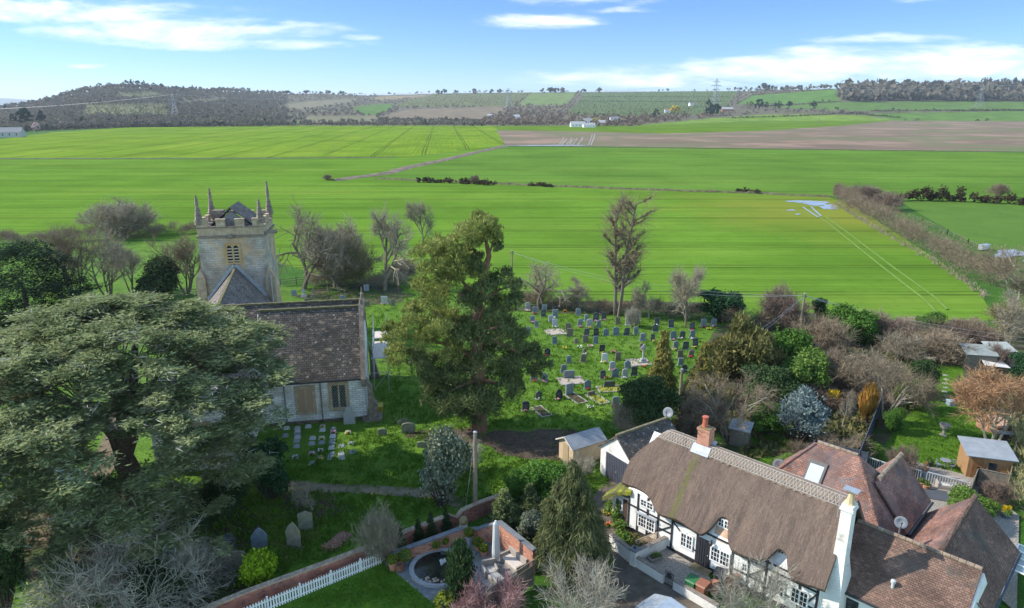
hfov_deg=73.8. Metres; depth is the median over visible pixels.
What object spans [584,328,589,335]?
headstone
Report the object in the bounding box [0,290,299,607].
cedar tree
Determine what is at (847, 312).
laurel bush
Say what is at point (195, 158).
ditch
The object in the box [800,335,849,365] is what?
bare shrub
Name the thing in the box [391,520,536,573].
patio wall
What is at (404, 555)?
topiary pot
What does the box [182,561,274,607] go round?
rough ground
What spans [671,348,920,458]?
undergrowth
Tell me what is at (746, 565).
window
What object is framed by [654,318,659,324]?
headstone
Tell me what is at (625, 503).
door
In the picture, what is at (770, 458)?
garden lawn
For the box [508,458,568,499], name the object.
laurel bush
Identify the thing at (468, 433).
bare earth
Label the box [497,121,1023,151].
sparse field
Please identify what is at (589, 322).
headstone
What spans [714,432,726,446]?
evergreen shrub
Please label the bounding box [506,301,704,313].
rough ground
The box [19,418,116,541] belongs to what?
footpath
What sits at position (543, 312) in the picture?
headstone
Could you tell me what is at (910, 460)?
bare shrub
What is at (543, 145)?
flood water
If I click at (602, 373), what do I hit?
headstone
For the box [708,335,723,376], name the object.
evergreen tree
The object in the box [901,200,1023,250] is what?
meadow
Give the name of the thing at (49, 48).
sky
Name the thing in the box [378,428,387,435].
headstone
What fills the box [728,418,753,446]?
tool shed
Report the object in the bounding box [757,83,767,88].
skyline tree
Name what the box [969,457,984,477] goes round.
door
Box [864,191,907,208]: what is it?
bare shrub
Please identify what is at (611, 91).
glasshouse
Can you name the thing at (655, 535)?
garden trellis
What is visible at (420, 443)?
headstone
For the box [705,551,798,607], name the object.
bare shrub
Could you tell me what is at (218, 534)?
dead leaves
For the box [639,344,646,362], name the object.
cross headstone
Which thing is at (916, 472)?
railing
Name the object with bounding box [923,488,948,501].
decking
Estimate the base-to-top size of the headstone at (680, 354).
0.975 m
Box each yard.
[645,549,710,590]
[914,462,1018,607]
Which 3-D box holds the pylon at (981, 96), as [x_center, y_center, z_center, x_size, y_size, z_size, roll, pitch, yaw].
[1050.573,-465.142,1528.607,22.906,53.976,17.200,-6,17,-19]
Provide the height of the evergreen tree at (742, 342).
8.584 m
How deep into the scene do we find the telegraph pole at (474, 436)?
45.64 m
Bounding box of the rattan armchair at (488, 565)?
[481,557,498,578]
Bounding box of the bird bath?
[939,422,950,436]
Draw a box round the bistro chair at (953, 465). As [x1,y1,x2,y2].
[948,459,956,470]
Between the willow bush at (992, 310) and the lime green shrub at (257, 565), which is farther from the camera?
the willow bush at (992, 310)
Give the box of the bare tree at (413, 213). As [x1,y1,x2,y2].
[401,199,438,241]
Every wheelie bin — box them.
[684,573,699,588]
[695,577,710,596]
[713,566,727,590]
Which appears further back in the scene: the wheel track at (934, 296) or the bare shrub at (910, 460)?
the wheel track at (934, 296)
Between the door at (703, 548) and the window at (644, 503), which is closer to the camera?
the door at (703, 548)
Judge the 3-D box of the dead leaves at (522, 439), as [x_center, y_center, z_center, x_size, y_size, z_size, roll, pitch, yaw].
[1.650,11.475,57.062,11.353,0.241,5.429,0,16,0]
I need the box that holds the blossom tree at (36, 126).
[31,122,39,131]
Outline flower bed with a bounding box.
[616,524,651,545]
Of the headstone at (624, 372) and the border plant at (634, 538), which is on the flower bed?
the border plant at (634, 538)
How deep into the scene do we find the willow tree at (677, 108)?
1496.38 m
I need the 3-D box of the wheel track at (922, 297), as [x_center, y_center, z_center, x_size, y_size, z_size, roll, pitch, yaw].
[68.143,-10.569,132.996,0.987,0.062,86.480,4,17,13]
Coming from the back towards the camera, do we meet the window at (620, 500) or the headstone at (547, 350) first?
the headstone at (547, 350)
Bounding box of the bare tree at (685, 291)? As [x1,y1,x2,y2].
[667,259,710,326]
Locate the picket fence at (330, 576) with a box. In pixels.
[244,554,382,607]
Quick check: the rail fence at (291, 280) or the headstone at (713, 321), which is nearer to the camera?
the headstone at (713, 321)
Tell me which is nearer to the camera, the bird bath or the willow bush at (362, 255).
the bird bath
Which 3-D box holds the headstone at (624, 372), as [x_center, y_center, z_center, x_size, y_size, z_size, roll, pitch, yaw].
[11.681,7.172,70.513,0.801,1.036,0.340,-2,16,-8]
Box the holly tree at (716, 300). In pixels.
[696,287,746,323]
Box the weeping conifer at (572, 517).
[532,459,616,591]
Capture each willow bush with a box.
[335,237,378,285]
[975,294,1023,337]
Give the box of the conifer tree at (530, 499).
[517,482,544,515]
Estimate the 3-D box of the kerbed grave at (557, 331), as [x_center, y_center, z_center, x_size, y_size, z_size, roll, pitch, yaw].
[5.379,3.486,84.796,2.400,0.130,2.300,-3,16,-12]
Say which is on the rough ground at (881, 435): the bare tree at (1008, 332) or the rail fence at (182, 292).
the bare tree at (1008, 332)
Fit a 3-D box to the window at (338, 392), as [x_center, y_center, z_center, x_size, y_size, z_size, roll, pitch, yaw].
[-15.302,8.141,60.327,1.750,2.700,0.240,-3,16,-10]
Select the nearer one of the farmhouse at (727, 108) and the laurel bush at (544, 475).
the laurel bush at (544, 475)
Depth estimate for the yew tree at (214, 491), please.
45.98 m
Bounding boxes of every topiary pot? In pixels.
[386,553,397,571]
[397,548,411,565]
[432,540,440,550]
[442,538,448,547]
[463,527,474,544]
[472,535,483,551]
[478,542,488,556]
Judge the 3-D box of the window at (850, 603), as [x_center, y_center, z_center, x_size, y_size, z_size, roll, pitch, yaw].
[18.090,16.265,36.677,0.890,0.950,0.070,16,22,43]
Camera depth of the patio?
40.89 m
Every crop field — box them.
[0,126,503,157]
[0,147,994,322]
[380,147,1023,203]
[498,121,882,132]
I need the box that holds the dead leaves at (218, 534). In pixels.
[24,491,337,607]
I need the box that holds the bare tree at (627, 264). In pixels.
[592,183,666,316]
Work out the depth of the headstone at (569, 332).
83.04 m
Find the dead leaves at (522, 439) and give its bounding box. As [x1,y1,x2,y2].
[466,426,572,455]
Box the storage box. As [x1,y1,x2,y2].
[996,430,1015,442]
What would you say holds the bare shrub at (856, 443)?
on the rough ground at (881, 435)
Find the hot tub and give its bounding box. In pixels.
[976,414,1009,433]
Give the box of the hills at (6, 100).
[0,98,26,105]
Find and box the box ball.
[433,588,460,607]
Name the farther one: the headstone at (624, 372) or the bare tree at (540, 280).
the bare tree at (540, 280)
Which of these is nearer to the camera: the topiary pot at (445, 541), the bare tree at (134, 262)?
the topiary pot at (445, 541)
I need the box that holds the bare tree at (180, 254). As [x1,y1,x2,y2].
[135,230,200,293]
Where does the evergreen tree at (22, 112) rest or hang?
on the hills at (559, 99)
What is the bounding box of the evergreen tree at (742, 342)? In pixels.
[711,311,788,386]
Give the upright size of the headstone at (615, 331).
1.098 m
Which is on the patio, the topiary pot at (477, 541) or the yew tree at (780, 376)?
the topiary pot at (477, 541)
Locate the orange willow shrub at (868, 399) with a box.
[858,379,879,422]
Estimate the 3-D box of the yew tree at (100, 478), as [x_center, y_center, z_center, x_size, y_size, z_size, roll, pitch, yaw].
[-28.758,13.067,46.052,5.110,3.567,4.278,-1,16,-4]
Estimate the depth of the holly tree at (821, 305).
88.77 m
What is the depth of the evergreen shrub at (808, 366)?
63.80 m
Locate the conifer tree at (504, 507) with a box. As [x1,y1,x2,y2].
[482,487,521,532]
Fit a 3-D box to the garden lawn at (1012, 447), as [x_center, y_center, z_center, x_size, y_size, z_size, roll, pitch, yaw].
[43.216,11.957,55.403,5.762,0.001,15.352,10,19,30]
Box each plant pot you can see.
[917,477,924,486]
[920,461,928,475]
[922,480,931,488]
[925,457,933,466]
[1002,509,1012,519]
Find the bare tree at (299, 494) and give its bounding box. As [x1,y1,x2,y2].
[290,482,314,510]
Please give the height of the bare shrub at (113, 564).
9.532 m
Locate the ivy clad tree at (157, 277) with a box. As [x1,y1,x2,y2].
[131,253,186,296]
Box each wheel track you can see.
[818,216,936,311]
[825,216,948,308]
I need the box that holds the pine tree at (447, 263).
[379,209,555,433]
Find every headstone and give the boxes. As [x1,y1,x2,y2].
[209,554,225,566]
[222,533,235,548]
[227,550,245,570]
[250,527,266,548]
[284,522,303,549]
[291,290,296,295]
[297,511,313,529]
[311,289,316,297]
[343,406,354,424]
[364,284,368,290]
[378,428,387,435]
[380,296,387,303]
[398,418,408,424]
[401,422,414,432]
[417,441,426,446]
[521,401,529,411]
[525,302,530,309]
[532,306,537,312]
[535,391,541,399]
[540,309,545,316]
[541,372,548,381]
[544,348,550,355]
[548,315,552,321]
[552,309,557,316]
[552,319,558,326]
[552,336,557,344]
[555,389,562,399]
[559,364,566,372]
[565,323,570,330]
[565,355,571,363]
[567,328,573,336]
[576,308,580,315]
[577,319,582,326]
[579,354,586,361]
[582,335,588,342]
[583,379,591,389]
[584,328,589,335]
[585,319,592,326]
[592,336,598,343]
[593,312,598,320]
[593,328,598,335]
[596,320,601,326]
[598,345,604,352]
[599,370,605,379]
[601,313,606,319]
[601,353,608,361]
[603,328,609,335]
[608,361,615,370]
[610,368,619,377]
[611,396,619,406]
[612,327,619,335]
[614,352,620,360]
[615,317,620,324]
[621,369,628,377]
[622,328,629,335]
[623,360,630,368]
[630,367,637,375]
[632,327,638,334]
[639,333,645,340]
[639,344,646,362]
[652,324,658,331]
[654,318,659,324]
[668,319,674,327]
[669,331,676,339]
[671,341,678,349]
[676,350,682,357]
[676,358,683,365]
[678,331,685,338]
[681,364,687,372]
[683,341,688,349]
[687,350,694,356]
[688,322,694,329]
[688,330,695,338]
[692,338,697,346]
[700,318,706,326]
[709,318,716,325]
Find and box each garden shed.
[556,427,606,464]
[957,343,998,369]
[981,341,1017,366]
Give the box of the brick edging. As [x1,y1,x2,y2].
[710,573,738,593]
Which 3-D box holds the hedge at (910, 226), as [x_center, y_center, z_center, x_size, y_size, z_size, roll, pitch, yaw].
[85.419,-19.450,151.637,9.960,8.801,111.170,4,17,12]
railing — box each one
[869,457,886,467]
[910,467,921,478]
[926,471,970,487]
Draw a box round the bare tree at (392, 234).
[366,196,414,292]
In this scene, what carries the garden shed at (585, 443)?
on the churchyard lawn at (304, 448)
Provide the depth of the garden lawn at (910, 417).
58.27 m
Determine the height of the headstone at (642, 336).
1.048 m
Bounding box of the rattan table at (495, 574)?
[488,572,503,584]
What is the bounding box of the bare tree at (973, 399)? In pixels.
[945,358,1023,439]
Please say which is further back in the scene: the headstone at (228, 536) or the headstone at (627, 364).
the headstone at (627, 364)
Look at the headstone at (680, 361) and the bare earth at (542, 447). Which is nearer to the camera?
the bare earth at (542, 447)
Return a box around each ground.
[0,126,1023,607]
[0,479,260,590]
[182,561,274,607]
[277,489,356,519]
[296,282,413,304]
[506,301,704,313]
[673,313,1023,488]
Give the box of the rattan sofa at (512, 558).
[500,545,527,575]
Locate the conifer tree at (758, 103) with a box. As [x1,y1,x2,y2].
[754,99,764,109]
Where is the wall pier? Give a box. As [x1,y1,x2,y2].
[629,545,640,566]
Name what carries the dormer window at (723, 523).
in the cottage
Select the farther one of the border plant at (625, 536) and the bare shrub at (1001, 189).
the bare shrub at (1001, 189)
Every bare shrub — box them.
[4,497,234,607]
[72,194,166,236]
[111,554,194,607]
[157,530,245,606]
[291,213,388,287]
[321,174,331,179]
[351,498,405,564]
[380,257,418,281]
[455,430,484,472]
[468,175,479,180]
[533,547,629,607]
[560,449,597,475]
[608,394,647,430]
[625,305,641,326]
[673,392,736,446]
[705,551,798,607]
[754,280,817,328]
[778,438,811,456]
[786,313,863,357]
[795,348,894,397]
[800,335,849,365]
[803,428,875,458]
[831,182,845,196]
[836,347,908,387]
[845,183,887,203]
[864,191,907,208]
[866,304,914,342]
[871,329,937,360]
[875,325,982,366]
[884,443,928,476]
[935,314,1012,341]
[976,474,1019,511]
[982,183,1013,195]
[988,339,1015,371]
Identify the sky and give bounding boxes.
[0,0,1023,99]
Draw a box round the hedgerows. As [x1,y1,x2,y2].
[26,87,1022,129]
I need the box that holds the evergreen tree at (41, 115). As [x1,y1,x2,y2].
[36,110,45,120]
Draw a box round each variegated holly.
[417,424,472,509]
[516,508,543,541]
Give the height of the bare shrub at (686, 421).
4.434 m
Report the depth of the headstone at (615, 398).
63.70 m
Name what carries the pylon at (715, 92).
on the hills at (559, 99)
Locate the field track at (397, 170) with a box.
[327,146,507,180]
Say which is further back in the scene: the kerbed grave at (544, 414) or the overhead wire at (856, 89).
the overhead wire at (856, 89)
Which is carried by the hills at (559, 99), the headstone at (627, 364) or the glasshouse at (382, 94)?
the glasshouse at (382, 94)
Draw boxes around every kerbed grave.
[531,405,552,417]
[544,328,566,335]
[556,370,584,385]
[563,383,587,403]
[585,390,610,404]
[596,381,619,392]
[625,357,652,366]
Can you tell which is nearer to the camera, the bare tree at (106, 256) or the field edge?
the bare tree at (106, 256)
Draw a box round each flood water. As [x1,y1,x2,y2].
[499,145,585,145]
[796,201,824,202]
[803,201,829,205]
[819,204,838,209]
[995,249,1023,257]
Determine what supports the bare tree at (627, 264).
on the churchyard lawn at (304, 448)
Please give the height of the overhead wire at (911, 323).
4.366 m
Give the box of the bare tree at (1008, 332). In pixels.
[986,285,1023,345]
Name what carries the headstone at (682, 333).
on the churchyard lawn at (304, 448)
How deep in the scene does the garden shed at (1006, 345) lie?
73.94 m
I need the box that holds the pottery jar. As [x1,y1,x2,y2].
[395,561,404,572]
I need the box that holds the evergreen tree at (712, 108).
[705,103,721,115]
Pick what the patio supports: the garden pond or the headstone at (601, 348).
the garden pond
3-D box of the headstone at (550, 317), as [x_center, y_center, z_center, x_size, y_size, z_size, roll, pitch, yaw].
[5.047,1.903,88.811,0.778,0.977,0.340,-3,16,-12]
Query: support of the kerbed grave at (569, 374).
on the churchyard lawn at (304, 448)
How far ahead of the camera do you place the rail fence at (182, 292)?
100.18 m
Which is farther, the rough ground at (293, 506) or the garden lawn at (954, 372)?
the garden lawn at (954, 372)
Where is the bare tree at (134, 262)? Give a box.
[98,233,146,292]
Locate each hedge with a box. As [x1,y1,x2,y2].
[0,218,195,243]
[308,267,411,287]
[416,177,496,184]
[521,287,709,320]
[527,182,553,186]
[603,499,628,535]
[718,303,1003,341]
[728,381,900,411]
[735,187,761,192]
[833,183,1023,289]
[895,184,1023,204]
[1002,376,1023,516]
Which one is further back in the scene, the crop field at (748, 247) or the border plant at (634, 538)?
the crop field at (748, 247)
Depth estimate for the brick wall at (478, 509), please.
46.20 m
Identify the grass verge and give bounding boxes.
[834,202,990,296]
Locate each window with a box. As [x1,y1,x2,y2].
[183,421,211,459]
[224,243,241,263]
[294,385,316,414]
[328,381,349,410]
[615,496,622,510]
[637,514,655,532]
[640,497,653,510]
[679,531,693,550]
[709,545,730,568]
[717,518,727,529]
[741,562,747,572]
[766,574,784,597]
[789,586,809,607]
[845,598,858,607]
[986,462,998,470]
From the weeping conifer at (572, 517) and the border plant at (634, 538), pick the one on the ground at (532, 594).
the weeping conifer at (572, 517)
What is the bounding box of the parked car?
[635,594,686,607]
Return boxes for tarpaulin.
[982,360,1009,367]
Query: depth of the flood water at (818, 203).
197.07 m
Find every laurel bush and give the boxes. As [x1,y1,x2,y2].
[503,466,531,503]
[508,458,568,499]
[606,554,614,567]
[744,398,787,434]
[770,323,818,363]
[821,301,881,346]
[882,406,906,432]
[915,311,947,332]
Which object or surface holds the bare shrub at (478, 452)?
on the churchyard lawn at (304, 448)
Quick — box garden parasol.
[492,520,499,562]
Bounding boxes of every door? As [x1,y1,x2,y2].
[562,442,568,463]
[605,451,627,483]
[622,499,627,522]
[696,537,709,568]
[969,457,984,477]
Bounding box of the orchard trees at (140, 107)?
[82,91,734,115]
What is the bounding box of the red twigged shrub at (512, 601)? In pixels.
[445,566,528,607]
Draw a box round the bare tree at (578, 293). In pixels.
[566,276,590,307]
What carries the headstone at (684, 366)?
on the churchyard lawn at (304, 448)
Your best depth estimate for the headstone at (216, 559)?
41.20 m
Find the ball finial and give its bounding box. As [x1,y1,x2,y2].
[459,516,467,527]
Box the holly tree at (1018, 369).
[1007,351,1023,387]
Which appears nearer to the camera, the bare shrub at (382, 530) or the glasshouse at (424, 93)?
the bare shrub at (382, 530)
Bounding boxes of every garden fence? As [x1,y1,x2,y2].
[805,438,868,462]
[859,394,882,455]
[971,467,1011,492]
[1010,418,1018,473]
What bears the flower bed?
on the ground at (532, 594)
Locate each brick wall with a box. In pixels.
[200,515,443,607]
[448,493,498,527]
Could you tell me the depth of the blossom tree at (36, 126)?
746.53 m
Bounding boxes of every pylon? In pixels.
[169,94,177,114]
[505,88,511,109]
[708,79,720,107]
[975,84,984,107]
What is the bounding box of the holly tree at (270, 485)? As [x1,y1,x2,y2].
[237,433,291,501]
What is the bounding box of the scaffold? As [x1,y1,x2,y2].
[371,314,389,389]
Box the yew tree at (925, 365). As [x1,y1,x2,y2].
[909,357,942,384]
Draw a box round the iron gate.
[664,570,674,587]
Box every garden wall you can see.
[462,559,533,607]
[609,532,630,561]
[635,556,664,583]
[639,535,667,558]
[673,579,718,607]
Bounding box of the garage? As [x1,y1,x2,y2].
[598,407,676,483]
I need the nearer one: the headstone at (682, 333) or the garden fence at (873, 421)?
the garden fence at (873, 421)
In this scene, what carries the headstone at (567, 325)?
on the churchyard lawn at (304, 448)
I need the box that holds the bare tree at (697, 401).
[676,368,780,442]
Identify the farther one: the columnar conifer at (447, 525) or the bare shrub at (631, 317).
the bare shrub at (631, 317)
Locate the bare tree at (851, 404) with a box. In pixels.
[837,390,856,426]
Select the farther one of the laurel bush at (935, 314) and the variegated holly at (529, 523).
the laurel bush at (935, 314)
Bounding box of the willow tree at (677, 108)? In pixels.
[670,105,679,113]
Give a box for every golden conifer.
[645,329,678,401]
[682,341,723,403]
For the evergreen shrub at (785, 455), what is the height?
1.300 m
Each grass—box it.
[286,366,991,607]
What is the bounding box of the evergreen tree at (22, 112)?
[14,107,33,122]
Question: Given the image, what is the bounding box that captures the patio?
[385,541,515,607]
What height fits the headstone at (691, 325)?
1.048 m
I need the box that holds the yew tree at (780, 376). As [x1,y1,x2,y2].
[736,359,809,405]
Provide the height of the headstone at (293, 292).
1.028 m
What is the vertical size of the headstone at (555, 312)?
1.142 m
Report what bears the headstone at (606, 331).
on the churchyard lawn at (304, 448)
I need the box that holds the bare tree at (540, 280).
[515,259,574,309]
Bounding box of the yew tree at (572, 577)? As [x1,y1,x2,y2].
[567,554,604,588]
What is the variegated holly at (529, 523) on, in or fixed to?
on the ground at (532, 594)
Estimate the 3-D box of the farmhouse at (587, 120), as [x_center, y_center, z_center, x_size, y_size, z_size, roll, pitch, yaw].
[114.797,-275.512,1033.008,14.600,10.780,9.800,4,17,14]
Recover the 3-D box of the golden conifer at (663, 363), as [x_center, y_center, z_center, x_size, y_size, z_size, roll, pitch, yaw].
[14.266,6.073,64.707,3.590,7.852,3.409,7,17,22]
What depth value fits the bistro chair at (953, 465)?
52.50 m
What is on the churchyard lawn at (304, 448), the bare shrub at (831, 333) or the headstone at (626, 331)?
the headstone at (626, 331)
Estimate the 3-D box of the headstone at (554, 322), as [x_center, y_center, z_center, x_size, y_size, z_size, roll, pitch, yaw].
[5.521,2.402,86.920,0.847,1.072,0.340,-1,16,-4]
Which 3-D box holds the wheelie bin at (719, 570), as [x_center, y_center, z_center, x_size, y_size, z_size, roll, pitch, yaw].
[12.101,16.007,39.638,0.704,1.198,0.892,8,18,27]
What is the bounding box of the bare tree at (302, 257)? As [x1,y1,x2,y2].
[273,191,349,292]
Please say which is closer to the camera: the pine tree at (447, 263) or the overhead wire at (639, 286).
the pine tree at (447, 263)
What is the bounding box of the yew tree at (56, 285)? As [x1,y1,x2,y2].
[0,237,105,328]
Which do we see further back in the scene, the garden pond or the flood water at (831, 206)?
the flood water at (831, 206)
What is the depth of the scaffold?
69.22 m
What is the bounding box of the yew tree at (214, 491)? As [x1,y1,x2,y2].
[189,474,253,522]
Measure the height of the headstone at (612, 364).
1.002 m
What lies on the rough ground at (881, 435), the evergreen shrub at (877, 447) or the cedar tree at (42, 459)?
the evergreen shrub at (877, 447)
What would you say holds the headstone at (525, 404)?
on the churchyard lawn at (304, 448)
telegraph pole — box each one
[471,431,478,501]
[510,250,513,292]
[679,368,684,400]
[800,293,806,324]
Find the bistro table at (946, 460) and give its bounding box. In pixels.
[940,458,950,468]
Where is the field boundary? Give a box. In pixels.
[375,177,830,196]
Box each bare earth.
[404,427,486,443]
[478,429,579,460]
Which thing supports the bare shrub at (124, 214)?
on the crop field at (748, 247)
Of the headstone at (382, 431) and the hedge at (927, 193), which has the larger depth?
the hedge at (927, 193)
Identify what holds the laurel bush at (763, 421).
on the garden lawn at (770, 458)
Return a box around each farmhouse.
[0,127,25,136]
[570,121,584,126]
[582,123,594,126]
[583,118,592,122]
[721,107,732,110]
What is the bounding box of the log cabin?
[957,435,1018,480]
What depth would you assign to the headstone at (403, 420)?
60.16 m
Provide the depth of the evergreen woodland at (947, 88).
1401.40 m
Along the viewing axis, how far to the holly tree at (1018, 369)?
67.48 m
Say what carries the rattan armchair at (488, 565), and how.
on the patio
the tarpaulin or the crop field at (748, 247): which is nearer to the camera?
the tarpaulin
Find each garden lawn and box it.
[275,557,434,607]
[740,424,806,461]
[876,404,996,473]
[930,365,963,402]
[1009,428,1023,483]
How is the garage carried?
on the ground at (532, 594)
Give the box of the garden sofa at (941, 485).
[934,475,960,490]
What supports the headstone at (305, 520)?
on the churchyard lawn at (304, 448)
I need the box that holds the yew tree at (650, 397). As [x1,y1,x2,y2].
[617,373,685,427]
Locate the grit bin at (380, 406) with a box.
[378,402,382,412]
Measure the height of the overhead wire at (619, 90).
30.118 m
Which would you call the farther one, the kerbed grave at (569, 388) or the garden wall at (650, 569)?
the kerbed grave at (569, 388)
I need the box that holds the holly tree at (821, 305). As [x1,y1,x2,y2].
[811,296,827,318]
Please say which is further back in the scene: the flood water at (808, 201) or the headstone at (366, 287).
the flood water at (808, 201)
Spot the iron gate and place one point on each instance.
(668, 575)
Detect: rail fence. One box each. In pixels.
[118,289,196,296]
[279,276,304,285]
[909,213,978,249]
[931,375,959,403]
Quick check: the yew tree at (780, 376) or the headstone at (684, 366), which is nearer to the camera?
the yew tree at (780, 376)
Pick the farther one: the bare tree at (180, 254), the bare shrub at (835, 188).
the bare shrub at (835, 188)
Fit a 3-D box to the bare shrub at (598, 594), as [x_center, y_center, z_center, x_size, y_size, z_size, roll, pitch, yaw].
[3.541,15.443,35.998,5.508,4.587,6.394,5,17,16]
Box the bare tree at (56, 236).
[10,220,115,295]
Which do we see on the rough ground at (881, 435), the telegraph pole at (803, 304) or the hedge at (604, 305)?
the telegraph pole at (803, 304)
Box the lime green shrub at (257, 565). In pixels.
[235,546,281,586]
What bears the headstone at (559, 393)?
on the churchyard lawn at (304, 448)
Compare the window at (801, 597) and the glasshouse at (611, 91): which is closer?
the window at (801, 597)
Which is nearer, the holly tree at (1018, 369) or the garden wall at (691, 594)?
the garden wall at (691, 594)
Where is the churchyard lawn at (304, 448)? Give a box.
[0,240,716,607]
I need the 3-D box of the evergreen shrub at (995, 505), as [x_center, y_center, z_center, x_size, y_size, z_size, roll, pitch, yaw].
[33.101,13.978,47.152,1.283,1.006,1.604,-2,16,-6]
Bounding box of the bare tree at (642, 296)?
[630,279,656,317]
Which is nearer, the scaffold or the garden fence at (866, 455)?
the garden fence at (866, 455)
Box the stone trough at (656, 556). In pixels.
[647,551,663,562]
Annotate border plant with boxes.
[618,531,635,543]
[629,533,646,546]
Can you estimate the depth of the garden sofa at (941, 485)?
50.00 m
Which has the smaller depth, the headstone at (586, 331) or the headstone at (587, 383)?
the headstone at (587, 383)
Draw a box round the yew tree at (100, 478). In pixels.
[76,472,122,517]
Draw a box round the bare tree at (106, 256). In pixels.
[55,226,137,295]
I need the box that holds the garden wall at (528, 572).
[462,559,533,607]
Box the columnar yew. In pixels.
[441,534,477,607]
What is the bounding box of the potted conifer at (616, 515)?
[610,499,622,521]
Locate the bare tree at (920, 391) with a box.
[845,345,946,422]
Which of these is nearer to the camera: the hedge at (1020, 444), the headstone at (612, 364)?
the hedge at (1020, 444)
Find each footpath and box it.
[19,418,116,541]
[283,480,465,507]
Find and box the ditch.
[0,157,393,158]
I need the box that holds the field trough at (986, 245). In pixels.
[978,243,990,249]
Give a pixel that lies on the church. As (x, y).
(326, 350)
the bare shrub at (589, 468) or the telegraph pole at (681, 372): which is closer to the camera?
the bare shrub at (589, 468)
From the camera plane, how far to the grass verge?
128.28 m
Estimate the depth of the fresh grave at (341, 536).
43.81 m
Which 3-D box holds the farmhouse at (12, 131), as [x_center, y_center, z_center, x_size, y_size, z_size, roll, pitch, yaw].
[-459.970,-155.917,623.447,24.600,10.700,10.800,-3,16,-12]
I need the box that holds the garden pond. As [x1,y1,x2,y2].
[407,547,452,588]
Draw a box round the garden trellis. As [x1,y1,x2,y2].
[635,532,657,544]
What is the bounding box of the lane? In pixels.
[579,479,702,607]
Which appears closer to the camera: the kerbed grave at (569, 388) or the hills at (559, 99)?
the kerbed grave at (569, 388)
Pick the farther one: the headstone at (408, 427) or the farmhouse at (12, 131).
the farmhouse at (12, 131)
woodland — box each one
[0,77,1023,130]
[3,83,996,126]
[479,102,728,125]
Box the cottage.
[602,415,1023,607]
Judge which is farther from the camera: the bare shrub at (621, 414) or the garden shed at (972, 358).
the garden shed at (972, 358)
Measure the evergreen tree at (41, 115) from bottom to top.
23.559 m
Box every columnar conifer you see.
[396,527,406,548]
[413,517,425,542]
[425,511,438,537]
[441,508,452,531]
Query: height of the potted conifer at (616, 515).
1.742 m
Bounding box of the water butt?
[945,399,955,405]
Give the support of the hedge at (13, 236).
on the ground at (532, 594)
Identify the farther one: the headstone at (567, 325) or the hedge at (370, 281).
the hedge at (370, 281)
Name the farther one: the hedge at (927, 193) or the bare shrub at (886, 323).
the hedge at (927, 193)
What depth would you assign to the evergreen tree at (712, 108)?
1409.68 m
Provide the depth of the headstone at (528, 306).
94.05 m
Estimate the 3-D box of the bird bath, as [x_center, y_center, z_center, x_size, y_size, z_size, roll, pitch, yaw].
[36.751,10.733,58.029,0.880,1.100,0.858,0,16,0]
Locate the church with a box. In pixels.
[151,181,381,471]
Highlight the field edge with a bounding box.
[514,145,1017,151]
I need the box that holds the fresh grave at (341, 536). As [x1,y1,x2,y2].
[321,530,352,552]
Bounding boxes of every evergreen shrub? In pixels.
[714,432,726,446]
[767,452,792,465]
[772,384,832,441]
[779,345,834,388]
[851,435,883,461]
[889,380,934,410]
[946,483,997,519]
[983,496,1001,514]
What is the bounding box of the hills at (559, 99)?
[0,88,1023,130]
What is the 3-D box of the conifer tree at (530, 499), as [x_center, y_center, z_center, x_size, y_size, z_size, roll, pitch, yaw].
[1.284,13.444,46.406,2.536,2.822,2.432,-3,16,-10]
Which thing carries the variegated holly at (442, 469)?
on the churchyard lawn at (304, 448)
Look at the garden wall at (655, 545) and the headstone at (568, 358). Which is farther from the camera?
the headstone at (568, 358)
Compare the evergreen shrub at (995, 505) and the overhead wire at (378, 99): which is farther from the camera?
the overhead wire at (378, 99)
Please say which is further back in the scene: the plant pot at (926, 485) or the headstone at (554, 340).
the headstone at (554, 340)
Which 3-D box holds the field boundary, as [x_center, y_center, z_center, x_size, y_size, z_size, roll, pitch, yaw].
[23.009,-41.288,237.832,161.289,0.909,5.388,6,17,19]
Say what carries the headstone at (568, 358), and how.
on the churchyard lawn at (304, 448)
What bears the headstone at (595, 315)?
on the churchyard lawn at (304, 448)
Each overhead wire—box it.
[4,95,164,108]
[173,88,507,99]
[509,79,713,91]
[515,253,803,296]
[516,253,759,294]
[721,79,980,89]
[808,296,1021,341]
[812,297,1023,337]
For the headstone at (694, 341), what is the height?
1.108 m
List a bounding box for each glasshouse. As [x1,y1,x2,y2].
[371,94,391,95]
[395,93,412,95]
[417,92,432,94]
[604,90,618,92]
[619,90,634,92]
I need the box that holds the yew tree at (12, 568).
[0,512,27,607]
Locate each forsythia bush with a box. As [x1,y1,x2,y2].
[825,389,840,409]
[1001,505,1012,511]
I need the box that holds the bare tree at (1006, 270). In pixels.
[967,240,1023,304]
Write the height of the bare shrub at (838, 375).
5.301 m
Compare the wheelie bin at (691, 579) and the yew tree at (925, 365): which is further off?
the yew tree at (925, 365)
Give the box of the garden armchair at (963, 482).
[957,479,969,487]

